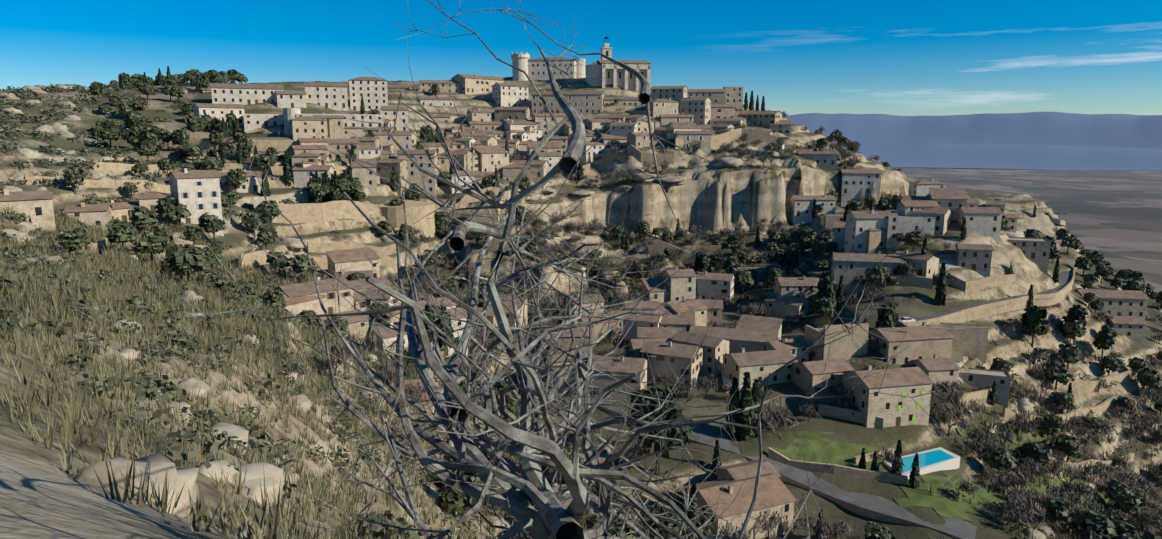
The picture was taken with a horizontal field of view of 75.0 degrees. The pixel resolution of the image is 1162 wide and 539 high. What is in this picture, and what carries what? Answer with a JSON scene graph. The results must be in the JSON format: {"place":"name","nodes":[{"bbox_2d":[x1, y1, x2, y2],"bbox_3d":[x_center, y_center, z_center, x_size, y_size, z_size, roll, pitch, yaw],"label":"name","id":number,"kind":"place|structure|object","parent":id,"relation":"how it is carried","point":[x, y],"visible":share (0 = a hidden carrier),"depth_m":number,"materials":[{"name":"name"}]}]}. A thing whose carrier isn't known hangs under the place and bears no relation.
{"place":"outdoors","nodes":[
{"label":"outdoors","id":0,"kind":"place"},
{"bbox_2d":[0,76,1161,538],"bbox_3d":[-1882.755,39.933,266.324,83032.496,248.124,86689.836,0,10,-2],"label":"hillside terrain","id":1,"kind":"structure","parent":0,"point":[1114,216],"depth_m":225.77,"materials":[{"name":"beige stone"}]},
{"bbox_2d":[130,0,968,538],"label":"bare tree","id":2,"kind":"object","parent":1,"relation":"on","point":[532,502],"visible":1,"depth_m":5.68,"materials":[{"name":"grey plant"}]},
{"bbox_2d":[0,84,1125,538],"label":"scattered rocks","id":3,"kind":"object","parent":1,"relation":"on","point":[158,464],"visible":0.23,"depth_m":36.31,"materials":[{"name":"beige stone"}]},
{"bbox_2d":[0,190,1147,538],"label":"grass tufts","id":4,"kind":"object","parent":1,"relation":"on","point":[52,346],"visible":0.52,"depth_m":57.28,"materials":[{"name":"green plant"}]},
{"bbox_2d":[0,34,1149,538],"bbox_3d":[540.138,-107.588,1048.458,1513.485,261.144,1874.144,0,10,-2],"label":"buildings","id":5,"kind":"structure","parent":1,"relation":"on","point":[758,348],"depth_m":237.89,"materials":[{"name":"stone"}]},
{"bbox_2d":[24,128,1136,530],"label":"terrace walls","id":6,"kind":"structure","parent":1,"relation":"on","point":[394,216],"depth_m":235.38,"materials":[{"name":"stone"}]},
{"bbox_2d":[0,83,1161,538],"bbox_3d":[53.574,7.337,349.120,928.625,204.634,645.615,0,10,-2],"label":"shrubs","id":7,"kind":"object","parent":1,"relation":"on","point":[154,383],"visible":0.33,"depth_m":69.79,"materials":[{"name":"green plant"}]},
{"bbox_2d":[143,66,1072,538],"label":"cypress trees","id":8,"kind":"object","parent":1,"relation":"on","point":[745,390],"depth_m":226.72,"materials":[{"name":"green plant"}]},
{"bbox_2d":[55,69,1161,538],"bbox_3d":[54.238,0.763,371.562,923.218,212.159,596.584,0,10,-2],"label":"evergreen trees","id":9,"kind":"object","parent":1,"relation":"on","point":[181,259],"depth_m":220.90,"materials":[{"name":"green plant"}]},
{"bbox_2d":[435,151,797,213],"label":"cliff rocks","id":10,"kind":"object","parent":1,"relation":"on","point":[727,162],"depth_m":325.81,"materials":[{"name":"beige stone"}]},
{"bbox_2d":[100,82,1161,538],"bbox_3d":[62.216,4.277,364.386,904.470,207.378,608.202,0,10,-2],"label":"garden bushes","id":11,"kind":"object","parent":1,"relation":"on","point":[734,294],"visible":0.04,"depth_m":232.05,"materials":[{"name":"green plant"}]},
{"bbox_2d":[423,137,838,329],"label":"shrubs","id":12,"kind":"object","parent":1,"relation":"on","point":[714,235],"visible":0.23,"depth_m":313.52,"materials":[{"name":"green plant"}]},
{"bbox_2d":[318,98,1161,538],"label":"trees","id":13,"kind":"object","parent":1,"relation":"on","point":[1020,506],"visible":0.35,"depth_m":186.90,"materials":[{"name":"green plant"}]},
{"bbox_2d":[423,249,1115,476],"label":"conifer trees","id":14,"kind":"object","parent":1,"relation":"on","point":[1035,320],"depth_m":195.88,"materials":[{"name":"green plant"}]},
{"bbox_2d":[721,259,1114,520],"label":"ground patches","id":15,"kind":"object","parent":1,"relation":"on","point":[820,449],"visible":0.52,"depth_m":155.10,"materials":[{"name":"green plant"}]},
{"bbox_2d":[0,0,1161,115],"label":"sky","id":16,"kind":"structure","parent":0,"point":[890,57],"materials":[{"name":"blue"}]},
{"bbox_2d":[523,212,1074,538],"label":"road","id":17,"kind":"structure","parent":0,"point":[874,507],"depth_m":154.00,"materials":[{"name":"grey asphalt"}]},
{"bbox_2d":[900,317,915,321],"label":"white car","id":18,"kind":"object","parent":17,"relation":"on","point":[908,319],"visible":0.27,"depth_m":204.40,"materials":[{"name":"white metal"}]},
{"bbox_2d":[782,112,1161,148],"bbox_3d":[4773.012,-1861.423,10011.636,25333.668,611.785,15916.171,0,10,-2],"label":"mountains","id":19,"kind":"structure","parent":0,"point":[1092,130],"depth_m":11368.65,"materials":[{"name":"blue"}]},
{"bbox_2d":[846,143,1161,169],"bbox_3d":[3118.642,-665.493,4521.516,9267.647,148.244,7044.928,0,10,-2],"label":"mountains","id":20,"kind":"structure","parent":0,"point":[1001,156],"depth_m":5136.40,"materials":[{"name":"blue"}]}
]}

